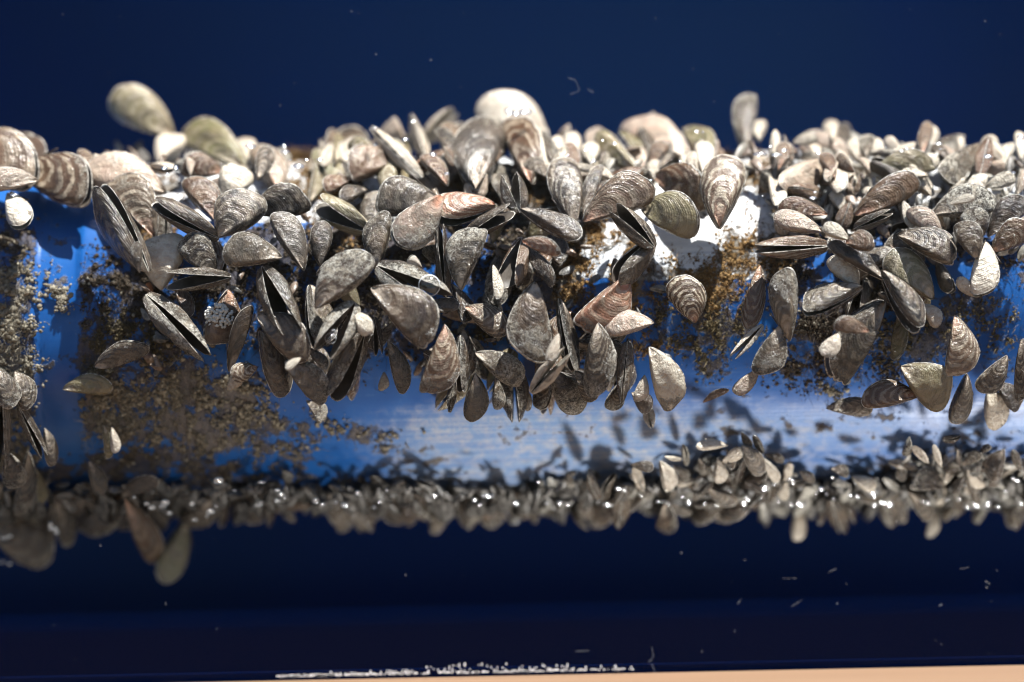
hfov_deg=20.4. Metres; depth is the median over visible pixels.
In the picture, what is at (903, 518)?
mussel
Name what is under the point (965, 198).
zebra mussel
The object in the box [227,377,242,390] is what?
zebra mussel
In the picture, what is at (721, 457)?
mussel
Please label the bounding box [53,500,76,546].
zebra mussel
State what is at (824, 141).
zebra mussel
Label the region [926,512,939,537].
zebra mussel
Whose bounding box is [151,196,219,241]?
zebra mussel
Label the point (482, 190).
zebra mussel
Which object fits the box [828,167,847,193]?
zebra mussel
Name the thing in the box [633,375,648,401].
zebra mussel
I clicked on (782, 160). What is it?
mussel
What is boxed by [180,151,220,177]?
zebra mussel
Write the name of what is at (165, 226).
zebra mussel
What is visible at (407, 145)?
zebra mussel
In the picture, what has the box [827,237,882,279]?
zebra mussel
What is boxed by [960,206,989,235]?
zebra mussel
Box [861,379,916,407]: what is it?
zebra mussel
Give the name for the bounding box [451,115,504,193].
zebra mussel
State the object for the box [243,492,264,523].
mussel
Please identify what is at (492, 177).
mussel
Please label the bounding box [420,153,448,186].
zebra mussel
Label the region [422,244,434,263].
zebra mussel
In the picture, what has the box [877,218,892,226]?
mussel
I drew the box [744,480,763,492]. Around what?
mussel
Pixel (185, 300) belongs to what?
zebra mussel
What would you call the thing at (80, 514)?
mussel
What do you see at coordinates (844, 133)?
mussel
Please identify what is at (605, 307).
zebra mussel
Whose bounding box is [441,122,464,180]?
zebra mussel
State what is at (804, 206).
zebra mussel
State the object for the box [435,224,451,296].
zebra mussel
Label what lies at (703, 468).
mussel
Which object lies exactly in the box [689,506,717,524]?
mussel
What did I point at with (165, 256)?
zebra mussel
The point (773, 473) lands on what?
mussel
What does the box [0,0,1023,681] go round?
display case
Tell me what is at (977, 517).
mussel
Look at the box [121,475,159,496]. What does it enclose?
zebra mussel
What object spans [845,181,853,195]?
mussel
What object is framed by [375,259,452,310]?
zebra mussel
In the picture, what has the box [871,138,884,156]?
mussel
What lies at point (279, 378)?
zebra mussel
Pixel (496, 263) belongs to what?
zebra mussel
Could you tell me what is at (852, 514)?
mussel
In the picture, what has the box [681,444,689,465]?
mussel
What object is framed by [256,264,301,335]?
zebra mussel
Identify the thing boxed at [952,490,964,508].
mussel
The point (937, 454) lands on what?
mussel
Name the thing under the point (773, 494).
mussel
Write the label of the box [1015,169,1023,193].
mussel
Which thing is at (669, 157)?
zebra mussel
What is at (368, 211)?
zebra mussel
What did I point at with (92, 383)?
zebra mussel
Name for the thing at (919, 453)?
mussel
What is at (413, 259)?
zebra mussel
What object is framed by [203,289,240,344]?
zebra mussel
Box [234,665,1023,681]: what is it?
wooden ledge
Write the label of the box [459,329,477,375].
zebra mussel
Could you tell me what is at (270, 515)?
mussel
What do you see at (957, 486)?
mussel
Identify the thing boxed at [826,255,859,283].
zebra mussel
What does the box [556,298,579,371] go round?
zebra mussel
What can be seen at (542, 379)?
zebra mussel
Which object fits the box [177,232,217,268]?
zebra mussel
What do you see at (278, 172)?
zebra mussel
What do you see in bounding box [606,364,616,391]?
zebra mussel
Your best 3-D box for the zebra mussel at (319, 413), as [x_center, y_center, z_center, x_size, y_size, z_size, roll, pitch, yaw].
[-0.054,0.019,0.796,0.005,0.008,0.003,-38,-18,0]
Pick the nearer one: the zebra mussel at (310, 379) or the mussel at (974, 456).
the zebra mussel at (310, 379)
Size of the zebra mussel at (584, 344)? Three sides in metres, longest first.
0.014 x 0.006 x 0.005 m
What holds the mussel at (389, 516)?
on the mussel bed
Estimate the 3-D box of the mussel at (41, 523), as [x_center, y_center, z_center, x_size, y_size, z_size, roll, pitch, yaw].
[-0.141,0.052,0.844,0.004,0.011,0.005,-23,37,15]
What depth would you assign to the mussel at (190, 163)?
0.81 m
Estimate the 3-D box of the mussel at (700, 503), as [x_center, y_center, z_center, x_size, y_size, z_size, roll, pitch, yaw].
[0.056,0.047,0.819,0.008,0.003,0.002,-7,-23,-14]
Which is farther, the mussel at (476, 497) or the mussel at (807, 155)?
the mussel at (476, 497)
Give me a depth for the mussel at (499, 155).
0.81 m
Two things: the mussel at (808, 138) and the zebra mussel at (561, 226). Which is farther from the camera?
the mussel at (808, 138)
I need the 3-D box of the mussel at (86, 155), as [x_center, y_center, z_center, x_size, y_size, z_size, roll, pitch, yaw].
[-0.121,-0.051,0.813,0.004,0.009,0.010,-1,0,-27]
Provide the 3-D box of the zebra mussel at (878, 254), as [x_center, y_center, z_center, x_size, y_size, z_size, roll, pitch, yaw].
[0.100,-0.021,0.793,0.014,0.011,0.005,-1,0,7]
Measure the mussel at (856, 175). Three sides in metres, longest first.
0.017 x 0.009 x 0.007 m
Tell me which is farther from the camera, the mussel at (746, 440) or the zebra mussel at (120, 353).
the mussel at (746, 440)
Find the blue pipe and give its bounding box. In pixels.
[0,143,1023,505]
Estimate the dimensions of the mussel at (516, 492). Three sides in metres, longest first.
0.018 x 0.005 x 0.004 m
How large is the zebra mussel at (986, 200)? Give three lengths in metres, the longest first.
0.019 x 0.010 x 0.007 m
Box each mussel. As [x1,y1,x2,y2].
[0,126,39,191]
[0,167,37,191]
[0,368,21,408]
[0,405,11,471]
[0,481,4,503]
[0,518,54,568]
[2,453,26,488]
[5,191,33,229]
[11,503,23,522]
[14,371,36,410]
[14,451,37,515]
[17,407,47,458]
[21,132,46,156]
[29,518,45,526]
[33,148,92,207]
[35,467,47,503]
[43,428,58,466]
[46,503,55,531]
[52,490,77,506]
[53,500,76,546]
[63,373,112,394]
[70,500,88,523]
[76,505,122,536]
[77,149,92,163]
[79,482,98,510]
[86,481,96,502]
[88,151,166,195]
[88,461,107,493]
[92,184,151,271]
[95,340,149,368]
[102,425,112,458]
[107,172,158,236]
[108,83,174,134]
[110,428,120,452]
[116,494,129,530]
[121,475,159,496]
[124,497,163,562]
[130,241,141,272]
[142,488,158,511]
[143,292,210,361]
[145,233,182,289]
[147,505,167,530]
[149,162,174,174]
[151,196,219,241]
[154,133,186,161]
[155,524,192,583]
[157,215,172,235]
[157,495,172,522]
[166,267,230,290]
[175,291,194,316]
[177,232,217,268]
[179,496,215,528]
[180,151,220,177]
[180,487,193,501]
[181,176,220,221]
[182,117,248,166]
[186,152,194,174]
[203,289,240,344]
[211,177,218,186]
[211,241,226,270]
[211,488,220,520]
[214,188,267,237]
[215,159,224,167]
[218,163,254,193]
[218,500,231,526]
[220,482,231,513]
[222,231,281,266]
[226,305,253,371]
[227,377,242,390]
[230,360,257,382]
[230,485,243,502]
[237,137,256,165]
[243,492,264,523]
[248,144,288,187]
[248,482,266,498]
[255,145,275,180]
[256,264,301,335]
[257,312,310,363]
[258,330,292,397]
[262,182,310,216]
[264,500,277,526]
[269,212,308,270]
[284,360,328,405]
[285,357,300,370]
[285,499,311,510]
[286,514,295,521]
[305,284,337,348]
[306,400,327,422]
[308,150,323,201]
[308,344,330,374]
[309,220,332,265]
[310,348,328,369]
[311,148,344,192]
[314,193,367,234]
[314,249,374,307]
[314,300,360,359]
[316,260,327,275]
[319,138,350,176]
[320,143,332,166]
[322,173,351,193]
[323,129,337,156]
[325,490,344,524]
[326,332,367,400]
[328,129,343,166]
[333,513,351,532]
[338,126,368,140]
[338,138,351,162]
[339,181,369,198]
[339,185,365,202]
[341,139,379,176]
[341,288,359,305]
[345,498,373,532]
[347,136,367,149]
[347,373,360,400]
[348,144,388,181]
[355,312,374,335]
[355,502,376,521]
[356,505,375,531]
[360,191,377,220]
[362,210,391,269]
[367,499,383,517]
[368,323,392,348]
[370,126,423,178]
[370,317,382,355]
[371,284,438,348]
[375,175,434,216]
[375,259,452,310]
[376,139,403,185]
[378,372,388,390]
[381,117,404,143]
[383,497,403,524]
[387,341,410,393]
[390,195,443,250]
[401,130,424,177]
[401,498,415,525]
[406,483,427,503]
[407,255,421,268]
[408,173,439,194]
[409,114,429,154]
[412,498,432,520]
[416,150,444,169]
[419,324,460,393]
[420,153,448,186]
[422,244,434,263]
[423,350,431,359]
[424,107,458,142]
[429,511,445,534]
[434,127,454,148]
[434,297,459,312]
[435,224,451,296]
[435,375,472,410]
[439,192,495,225]
[440,122,458,157]
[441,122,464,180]
[442,145,454,165]
[442,311,474,322]
[445,227,487,290]
[447,384,456,412]
[450,283,473,323]
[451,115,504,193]
[455,335,469,392]
[455,337,488,380]
[457,498,470,526]
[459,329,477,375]
[463,373,488,421]
[464,160,487,196]
[465,303,507,337]
[465,516,479,529]
[466,203,514,234]
[468,486,498,502]
[475,90,545,129]
[475,350,524,386]
[480,516,498,528]
[481,502,496,520]
[482,294,502,341]
[484,256,511,304]
[486,348,517,392]
[488,173,495,183]
[489,204,503,242]
[490,497,512,519]
[491,163,514,195]
[492,265,503,298]
[492,378,505,409]
[495,247,532,285]
[496,147,501,160]
[496,512,504,524]
[498,237,528,288]
[500,172,527,213]
[500,186,510,211]
[500,375,528,422]
[501,145,506,158]
[502,117,541,184]
[506,282,551,363]
[509,488,519,503]
[515,506,535,518]
[520,207,582,241]
[523,156,546,177]
[523,236,560,256]
[525,206,558,237]
[526,392,531,410]
[529,247,554,287]
[529,347,570,393]
[530,513,538,522]
[532,385,551,409]
[534,356,561,391]
[535,125,549,179]
[540,252,551,262]
[540,391,554,414]
[541,130,558,162]
[541,495,557,515]
[545,333,560,361]
[546,157,582,220]
[547,234,568,266]
[549,311,571,339]
[551,372,586,414]
[552,136,563,151]
[553,146,567,159]
[556,127,574,140]
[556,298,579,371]
[561,354,575,378]
[563,142,580,163]
[564,131,581,149]
[564,473,574,487]
[570,505,592,529]
[573,280,631,337]
[575,370,597,402]
[578,163,592,172]
[578,338,621,358]
[579,148,582,162]
[579,331,626,348]
[579,499,593,518]
[581,164,603,217]
[581,172,588,177]
[582,142,599,165]
[582,170,655,221]
[583,323,616,397]
[585,127,601,142]
[586,469,600,498]
[589,165,612,180]
[589,520,602,528]
[592,495,613,525]
[593,129,633,168]
[598,151,636,170]
[599,150,606,163]
[600,473,617,501]
[604,385,624,410]
[605,309,653,336]
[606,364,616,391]
[609,203,656,249]
[610,497,630,529]
[611,166,643,175]
[612,245,655,285]
[613,131,641,157]
[613,364,636,390]
[614,484,629,504]
[616,342,633,402]
[620,495,643,511]
[621,114,690,159]
[630,461,653,471]
[631,392,652,413]
[632,467,644,491]
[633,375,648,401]
[634,147,660,183]
[635,484,653,499]
[637,125,654,154]
[641,166,649,177]
[641,190,699,238]
[643,409,654,427]
[645,153,659,182]
[647,140,669,162]
[649,347,685,411]
[651,491,671,516]
[654,162,705,211]
[656,498,676,532]
[659,461,677,491]
[660,132,684,168]
[664,456,681,460]
[666,274,706,322]
[670,503,691,515]
[672,465,689,480]
[676,475,695,487]
[679,150,690,161]
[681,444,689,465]
[683,125,716,152]
[685,151,698,169]
[685,468,692,476]
[686,483,705,497]
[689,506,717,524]
[692,483,698,500]
[693,499,716,507]
[694,141,714,172]
[696,438,727,450]
[696,481,712,497]
[697,457,709,476]
[700,154,745,228]
[703,388,728,402]
[706,485,737,506]
[709,455,725,463]
[712,462,734,488]
[712,504,729,522]
[713,458,727,482]
[719,500,753,521]
[722,446,742,462]
[726,449,735,469]
[730,324,763,358]
[732,93,756,150]
[732,371,757,395]
[734,461,746,485]
[741,265,767,330]
[741,432,752,446]
[741,445,765,475]
[741,472,767,489]
[742,470,763,487]
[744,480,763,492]
[746,153,765,169]
[749,489,768,507]
[751,326,786,374]
[752,120,766,142]
[752,435,764,454]
[755,235,828,258]
[759,170,796,196]
[763,452,783,463]
[764,458,780,483]
[764,485,777,503]
[768,267,797,340]
[769,129,780,154]
[769,134,791,171]
[769,176,786,205]
[772,165,784,178]
[773,209,822,233]
[774,210,788,235]
[775,142,793,171]
[776,479,780,491]
[777,196,827,216]
[778,159,823,194]
[778,480,789,500]
[781,474,806,487]
[783,463,793,480]
[787,183,822,198]
[791,514,805,540]
[792,132,817,144]
[799,470,814,483]
[800,151,818,160]
[802,130,820,153]
[802,282,861,316]
[814,131,850,156]
[818,152,836,179]
[818,510,825,524]
[819,333,840,357]
[821,147,835,155]
[821,204,833,225]
[822,221,848,239]
[823,120,837,143]
[823,161,838,181]
[824,299,885,384]
[825,497,848,532]
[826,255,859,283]
[826,397,872,416]
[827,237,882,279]
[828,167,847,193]
[829,191,845,209]
[831,464,848,477]
[833,316,868,333]
[835,149,850,179]
[835,202,852,229]
[836,153,854,172]
[837,123,850,151]
[844,278,871,315]
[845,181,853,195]
[845,229,874,251]
[846,502,855,522]
[847,138,859,160]
[847,156,861,188]
[848,174,860,196]
[852,210,866,221]
[852,475,876,492]
[853,170,919,215]
[853,209,892,230]
[854,490,882,503]
[856,158,869,181]
[858,134,874,158]
[859,246,891,279]
[860,157,871,178]
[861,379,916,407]
[862,186,870,195]
[868,149,935,177]
[869,157,898,180]
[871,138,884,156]
[872,148,895,157]
[876,148,900,158]
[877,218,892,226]
[877,292,891,307]
[879,489,894,526]
[879,499,907,526]
[881,270,925,333]
[882,247,934,299]
[884,136,899,148]
[884,229,910,248]
[885,489,901,515]
[888,459,919,469]
[890,219,918,233]
[890,318,907,360]
[894,142,918,149]
[895,200,905,211]
[896,463,905,481]
[898,227,956,265]
[898,506,906,522]
[901,201,914,227]
[901,362,952,411]
[902,167,928,178]
[902,437,912,455]
[906,206,941,228]
[906,475,913,483]
[906,489,934,521]
[908,164,934,195]
[910,466,944,490]
[912,248,924,261]
[912,445,928,462]
[917,121,933,151]
[924,298,930,319]
[924,303,942,327]
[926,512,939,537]
[927,153,939,166]
[930,143,948,159]
[931,126,938,142]
[932,208,944,226]
[932,444,941,466]
[933,183,997,217]
[934,488,946,505]
[935,262,955,293]
[936,160,951,186]
[937,134,964,149]
[938,143,979,184]
[941,507,955,520]
[942,434,960,443]
[942,461,952,484]
[944,145,954,154]
[945,315,979,376]
[946,462,959,474]
[948,193,974,204]
[948,373,973,423]
[950,177,964,188]
[951,476,964,493]
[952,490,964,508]
[953,220,985,259]
[953,507,963,517]
[955,448,963,476]
[956,276,975,297]
[957,137,964,149]
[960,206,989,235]
[962,450,981,464]
[963,465,970,477]
[964,474,982,494]
[965,478,979,491]
[966,468,984,488]
[966,496,974,508]
[968,173,987,186]
[969,465,984,476]
[970,242,1001,297]
[970,491,981,505]
[972,509,985,522]
[974,136,993,173]
[975,355,1007,393]
[979,444,991,452]
[980,135,1002,160]
[982,449,1004,481]
[984,392,1009,430]
[985,171,1015,188]
[986,160,1005,174]
[987,194,1023,236]
[988,477,1000,487]
[991,217,1023,251]
[996,194,1003,200]
[999,143,1014,170]
[999,382,1022,411]
[1001,460,1023,476]
[1005,503,1021,527]
[1011,449,1022,470]
[1012,470,1020,497]
[1014,131,1023,161]
[1014,338,1023,401]
[1014,502,1023,529]
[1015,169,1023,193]
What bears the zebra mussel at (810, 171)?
on the blue pipe
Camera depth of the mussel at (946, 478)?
0.82 m
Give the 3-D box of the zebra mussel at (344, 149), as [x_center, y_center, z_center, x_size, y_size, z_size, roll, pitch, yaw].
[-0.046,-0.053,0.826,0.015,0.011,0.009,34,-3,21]
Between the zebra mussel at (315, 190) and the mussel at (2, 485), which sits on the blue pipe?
the zebra mussel at (315, 190)
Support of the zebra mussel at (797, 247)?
attached to the blue pipe
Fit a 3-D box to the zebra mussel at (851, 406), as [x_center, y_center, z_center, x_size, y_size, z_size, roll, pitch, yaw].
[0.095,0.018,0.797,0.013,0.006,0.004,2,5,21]
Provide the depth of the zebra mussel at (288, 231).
0.79 m
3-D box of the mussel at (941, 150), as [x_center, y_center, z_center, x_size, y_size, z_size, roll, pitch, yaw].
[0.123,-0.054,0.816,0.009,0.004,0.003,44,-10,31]
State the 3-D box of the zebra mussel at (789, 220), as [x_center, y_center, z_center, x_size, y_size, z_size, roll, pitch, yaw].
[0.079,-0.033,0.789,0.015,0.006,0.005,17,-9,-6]
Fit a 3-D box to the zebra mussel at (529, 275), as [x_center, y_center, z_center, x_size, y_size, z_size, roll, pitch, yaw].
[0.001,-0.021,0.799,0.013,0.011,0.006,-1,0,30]
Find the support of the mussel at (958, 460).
in the blue pipe
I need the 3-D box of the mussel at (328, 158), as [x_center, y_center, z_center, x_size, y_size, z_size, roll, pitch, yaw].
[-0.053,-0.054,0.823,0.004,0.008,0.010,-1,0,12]
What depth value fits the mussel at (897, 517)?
0.84 m
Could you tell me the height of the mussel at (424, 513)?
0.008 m
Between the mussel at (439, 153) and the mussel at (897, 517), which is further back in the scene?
the mussel at (897, 517)
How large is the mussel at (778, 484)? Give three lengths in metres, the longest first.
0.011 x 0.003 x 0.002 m
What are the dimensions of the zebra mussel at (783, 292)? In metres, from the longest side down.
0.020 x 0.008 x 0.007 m
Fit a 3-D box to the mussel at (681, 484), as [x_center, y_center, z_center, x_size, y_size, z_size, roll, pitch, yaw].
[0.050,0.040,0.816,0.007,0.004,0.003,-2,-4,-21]
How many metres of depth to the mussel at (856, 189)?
0.81 m
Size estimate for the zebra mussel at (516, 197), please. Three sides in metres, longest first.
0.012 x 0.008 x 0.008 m
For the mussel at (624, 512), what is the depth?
0.82 m
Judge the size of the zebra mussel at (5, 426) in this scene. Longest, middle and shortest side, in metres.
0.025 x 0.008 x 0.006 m
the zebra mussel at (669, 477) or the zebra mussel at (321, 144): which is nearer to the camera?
the zebra mussel at (669, 477)
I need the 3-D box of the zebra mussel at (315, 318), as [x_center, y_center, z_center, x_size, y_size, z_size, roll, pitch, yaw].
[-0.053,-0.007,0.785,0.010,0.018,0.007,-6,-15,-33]
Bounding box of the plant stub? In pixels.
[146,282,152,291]
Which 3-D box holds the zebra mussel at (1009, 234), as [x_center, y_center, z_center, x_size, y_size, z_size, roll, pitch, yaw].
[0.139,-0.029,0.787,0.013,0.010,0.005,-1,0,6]
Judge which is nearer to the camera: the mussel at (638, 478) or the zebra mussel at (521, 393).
the zebra mussel at (521, 393)
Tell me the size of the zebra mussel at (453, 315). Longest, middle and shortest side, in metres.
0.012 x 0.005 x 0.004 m
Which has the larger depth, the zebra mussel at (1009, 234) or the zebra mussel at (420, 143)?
the zebra mussel at (420, 143)
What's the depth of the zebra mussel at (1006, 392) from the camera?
0.80 m
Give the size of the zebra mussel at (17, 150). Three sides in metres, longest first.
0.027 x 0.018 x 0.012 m
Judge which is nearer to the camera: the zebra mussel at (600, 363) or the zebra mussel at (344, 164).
the zebra mussel at (600, 363)
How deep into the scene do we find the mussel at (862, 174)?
0.81 m
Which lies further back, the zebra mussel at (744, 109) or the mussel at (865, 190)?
the zebra mussel at (744, 109)
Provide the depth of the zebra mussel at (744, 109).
0.84 m
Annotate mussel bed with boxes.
[0,131,1023,525]
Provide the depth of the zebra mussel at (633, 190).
0.79 m
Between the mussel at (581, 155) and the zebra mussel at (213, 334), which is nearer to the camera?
the zebra mussel at (213, 334)
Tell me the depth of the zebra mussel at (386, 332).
0.80 m
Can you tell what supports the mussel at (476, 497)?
on the mussel bed
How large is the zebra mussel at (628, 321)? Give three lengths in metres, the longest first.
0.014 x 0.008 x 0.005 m
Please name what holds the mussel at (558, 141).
in the blue pipe
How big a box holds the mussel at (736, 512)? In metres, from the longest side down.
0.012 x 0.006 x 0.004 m
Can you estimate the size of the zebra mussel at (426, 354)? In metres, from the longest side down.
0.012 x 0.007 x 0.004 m
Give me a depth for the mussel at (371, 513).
0.84 m
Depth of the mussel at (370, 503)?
0.83 m
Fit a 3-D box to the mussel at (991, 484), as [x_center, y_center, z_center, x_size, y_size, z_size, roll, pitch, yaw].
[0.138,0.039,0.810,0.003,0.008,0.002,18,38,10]
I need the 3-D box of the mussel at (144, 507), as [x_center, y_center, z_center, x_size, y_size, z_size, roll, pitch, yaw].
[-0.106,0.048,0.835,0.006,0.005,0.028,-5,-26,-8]
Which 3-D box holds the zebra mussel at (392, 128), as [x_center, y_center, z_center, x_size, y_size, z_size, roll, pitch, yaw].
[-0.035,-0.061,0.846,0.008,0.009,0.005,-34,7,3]
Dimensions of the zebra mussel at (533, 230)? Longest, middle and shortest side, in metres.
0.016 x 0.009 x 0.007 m
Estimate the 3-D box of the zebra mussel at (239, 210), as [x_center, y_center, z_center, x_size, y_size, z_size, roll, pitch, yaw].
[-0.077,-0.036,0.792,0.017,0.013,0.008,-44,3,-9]
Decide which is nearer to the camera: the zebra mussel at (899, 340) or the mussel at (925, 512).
the zebra mussel at (899, 340)
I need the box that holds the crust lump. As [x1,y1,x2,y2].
[204,303,233,328]
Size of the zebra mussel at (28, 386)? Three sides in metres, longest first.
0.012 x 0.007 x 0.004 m
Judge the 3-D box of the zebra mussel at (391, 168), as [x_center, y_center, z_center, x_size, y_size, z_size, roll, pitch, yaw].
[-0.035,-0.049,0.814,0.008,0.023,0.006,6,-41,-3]
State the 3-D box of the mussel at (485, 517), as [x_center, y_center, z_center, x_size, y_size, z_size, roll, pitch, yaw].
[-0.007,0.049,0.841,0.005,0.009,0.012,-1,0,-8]
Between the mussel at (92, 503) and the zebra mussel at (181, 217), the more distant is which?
the mussel at (92, 503)
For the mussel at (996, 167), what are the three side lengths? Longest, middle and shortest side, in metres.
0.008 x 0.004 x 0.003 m
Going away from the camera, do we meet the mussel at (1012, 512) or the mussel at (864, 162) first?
the mussel at (864, 162)
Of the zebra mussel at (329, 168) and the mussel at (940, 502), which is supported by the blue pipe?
the zebra mussel at (329, 168)
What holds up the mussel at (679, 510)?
on the mussel bed
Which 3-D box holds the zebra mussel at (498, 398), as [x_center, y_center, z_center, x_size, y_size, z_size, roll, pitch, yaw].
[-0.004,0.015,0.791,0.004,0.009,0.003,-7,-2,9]
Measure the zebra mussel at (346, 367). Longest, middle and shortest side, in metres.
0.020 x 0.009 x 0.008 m
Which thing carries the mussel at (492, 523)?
on the mussel bed
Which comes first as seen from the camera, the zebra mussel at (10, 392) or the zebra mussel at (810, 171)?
the zebra mussel at (10, 392)
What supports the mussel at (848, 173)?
in the blue pipe
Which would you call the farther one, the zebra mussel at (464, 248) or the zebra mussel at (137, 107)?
the zebra mussel at (137, 107)
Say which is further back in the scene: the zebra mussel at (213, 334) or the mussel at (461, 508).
the mussel at (461, 508)
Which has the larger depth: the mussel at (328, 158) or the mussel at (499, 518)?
the mussel at (499, 518)
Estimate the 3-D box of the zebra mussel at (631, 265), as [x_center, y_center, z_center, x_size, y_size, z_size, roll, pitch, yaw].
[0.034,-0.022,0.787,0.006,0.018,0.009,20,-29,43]
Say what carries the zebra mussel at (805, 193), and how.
on the blue pipe
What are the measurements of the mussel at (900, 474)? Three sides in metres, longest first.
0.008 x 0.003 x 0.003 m
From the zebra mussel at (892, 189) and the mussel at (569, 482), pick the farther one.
the mussel at (569, 482)
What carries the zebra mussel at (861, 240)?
attached to the blue pipe
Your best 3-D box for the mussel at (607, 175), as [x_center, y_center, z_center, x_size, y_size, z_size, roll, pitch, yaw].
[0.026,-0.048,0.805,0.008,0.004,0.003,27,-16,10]
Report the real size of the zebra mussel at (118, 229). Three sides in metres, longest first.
0.030 x 0.012 x 0.008 m
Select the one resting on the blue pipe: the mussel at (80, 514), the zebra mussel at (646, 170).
the zebra mussel at (646, 170)
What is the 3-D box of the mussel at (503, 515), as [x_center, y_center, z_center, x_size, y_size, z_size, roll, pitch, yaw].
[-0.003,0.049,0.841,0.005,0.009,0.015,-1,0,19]
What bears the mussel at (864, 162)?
in the blue pipe
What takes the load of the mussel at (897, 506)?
on the mussel bed
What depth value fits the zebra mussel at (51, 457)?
0.80 m
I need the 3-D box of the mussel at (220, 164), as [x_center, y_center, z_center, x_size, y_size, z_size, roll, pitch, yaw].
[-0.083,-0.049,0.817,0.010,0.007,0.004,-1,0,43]
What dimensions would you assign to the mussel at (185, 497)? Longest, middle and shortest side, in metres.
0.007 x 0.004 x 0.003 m
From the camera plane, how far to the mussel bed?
0.82 m
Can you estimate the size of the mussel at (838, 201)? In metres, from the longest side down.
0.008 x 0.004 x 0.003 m
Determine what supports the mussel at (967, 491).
on the mussel bed
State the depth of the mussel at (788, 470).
0.81 m
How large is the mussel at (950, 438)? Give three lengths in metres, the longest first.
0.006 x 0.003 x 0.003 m
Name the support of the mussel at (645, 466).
in the blue pipe
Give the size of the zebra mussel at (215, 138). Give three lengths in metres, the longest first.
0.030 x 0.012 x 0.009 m
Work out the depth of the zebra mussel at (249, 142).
0.84 m
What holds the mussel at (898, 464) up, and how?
in the blue pipe
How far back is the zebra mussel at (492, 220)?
0.79 m
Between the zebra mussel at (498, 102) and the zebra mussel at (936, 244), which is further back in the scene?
the zebra mussel at (498, 102)
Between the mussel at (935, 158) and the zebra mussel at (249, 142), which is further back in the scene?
the zebra mussel at (249, 142)
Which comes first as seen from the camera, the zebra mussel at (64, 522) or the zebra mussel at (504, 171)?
the zebra mussel at (504, 171)
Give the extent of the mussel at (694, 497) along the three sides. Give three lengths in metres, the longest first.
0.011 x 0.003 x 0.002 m
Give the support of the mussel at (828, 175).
in the blue pipe
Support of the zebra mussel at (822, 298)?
attached to the blue pipe
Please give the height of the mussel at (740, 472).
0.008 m
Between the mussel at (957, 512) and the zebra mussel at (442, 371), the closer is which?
the zebra mussel at (442, 371)
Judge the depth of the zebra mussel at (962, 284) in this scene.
0.78 m
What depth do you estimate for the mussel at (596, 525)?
0.84 m
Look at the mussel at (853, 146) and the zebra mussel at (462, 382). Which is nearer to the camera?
the zebra mussel at (462, 382)
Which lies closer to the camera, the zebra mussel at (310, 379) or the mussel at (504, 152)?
the zebra mussel at (310, 379)
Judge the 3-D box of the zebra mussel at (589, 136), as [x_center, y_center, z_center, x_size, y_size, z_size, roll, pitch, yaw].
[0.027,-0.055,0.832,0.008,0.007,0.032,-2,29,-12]
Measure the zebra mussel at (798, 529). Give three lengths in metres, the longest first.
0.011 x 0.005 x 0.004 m
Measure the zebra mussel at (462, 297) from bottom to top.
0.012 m
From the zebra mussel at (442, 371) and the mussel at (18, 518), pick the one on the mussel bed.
the mussel at (18, 518)
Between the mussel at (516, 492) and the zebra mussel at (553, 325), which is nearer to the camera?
the zebra mussel at (553, 325)
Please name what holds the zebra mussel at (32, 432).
attached to the blue pipe
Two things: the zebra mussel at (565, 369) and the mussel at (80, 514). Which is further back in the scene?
the mussel at (80, 514)
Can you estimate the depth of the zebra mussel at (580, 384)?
0.79 m
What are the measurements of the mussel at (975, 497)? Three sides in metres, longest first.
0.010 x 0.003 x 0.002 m
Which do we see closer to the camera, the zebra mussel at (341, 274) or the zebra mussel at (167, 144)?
the zebra mussel at (341, 274)
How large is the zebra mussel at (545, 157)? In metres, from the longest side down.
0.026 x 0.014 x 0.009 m
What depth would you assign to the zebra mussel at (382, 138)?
0.81 m
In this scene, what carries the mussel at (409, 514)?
on the mussel bed
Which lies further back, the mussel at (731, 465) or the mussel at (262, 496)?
the mussel at (262, 496)
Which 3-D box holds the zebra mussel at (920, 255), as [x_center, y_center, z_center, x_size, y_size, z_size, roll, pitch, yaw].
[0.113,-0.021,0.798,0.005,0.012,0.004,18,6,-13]
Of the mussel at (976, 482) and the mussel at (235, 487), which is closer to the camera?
the mussel at (976, 482)
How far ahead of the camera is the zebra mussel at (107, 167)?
0.81 m
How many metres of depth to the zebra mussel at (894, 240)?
0.80 m
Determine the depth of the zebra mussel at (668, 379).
0.78 m
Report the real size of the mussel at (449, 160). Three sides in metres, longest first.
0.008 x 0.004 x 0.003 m
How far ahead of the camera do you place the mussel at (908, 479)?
0.82 m
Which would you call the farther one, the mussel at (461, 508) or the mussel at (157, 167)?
the mussel at (461, 508)
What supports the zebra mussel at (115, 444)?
attached to the blue pipe
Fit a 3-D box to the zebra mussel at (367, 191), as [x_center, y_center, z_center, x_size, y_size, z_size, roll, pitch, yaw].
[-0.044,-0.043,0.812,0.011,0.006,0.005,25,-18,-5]
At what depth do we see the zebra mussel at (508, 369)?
0.78 m
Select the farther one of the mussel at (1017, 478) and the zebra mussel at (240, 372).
the mussel at (1017, 478)
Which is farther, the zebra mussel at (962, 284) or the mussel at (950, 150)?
the mussel at (950, 150)
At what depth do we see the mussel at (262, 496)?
0.83 m
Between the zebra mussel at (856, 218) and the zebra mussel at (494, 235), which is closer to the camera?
the zebra mussel at (494, 235)
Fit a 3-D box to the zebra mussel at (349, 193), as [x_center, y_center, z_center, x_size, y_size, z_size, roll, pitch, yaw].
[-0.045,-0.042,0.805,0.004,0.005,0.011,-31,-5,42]
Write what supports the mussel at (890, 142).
in the blue pipe
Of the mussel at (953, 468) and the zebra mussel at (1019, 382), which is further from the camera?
the mussel at (953, 468)

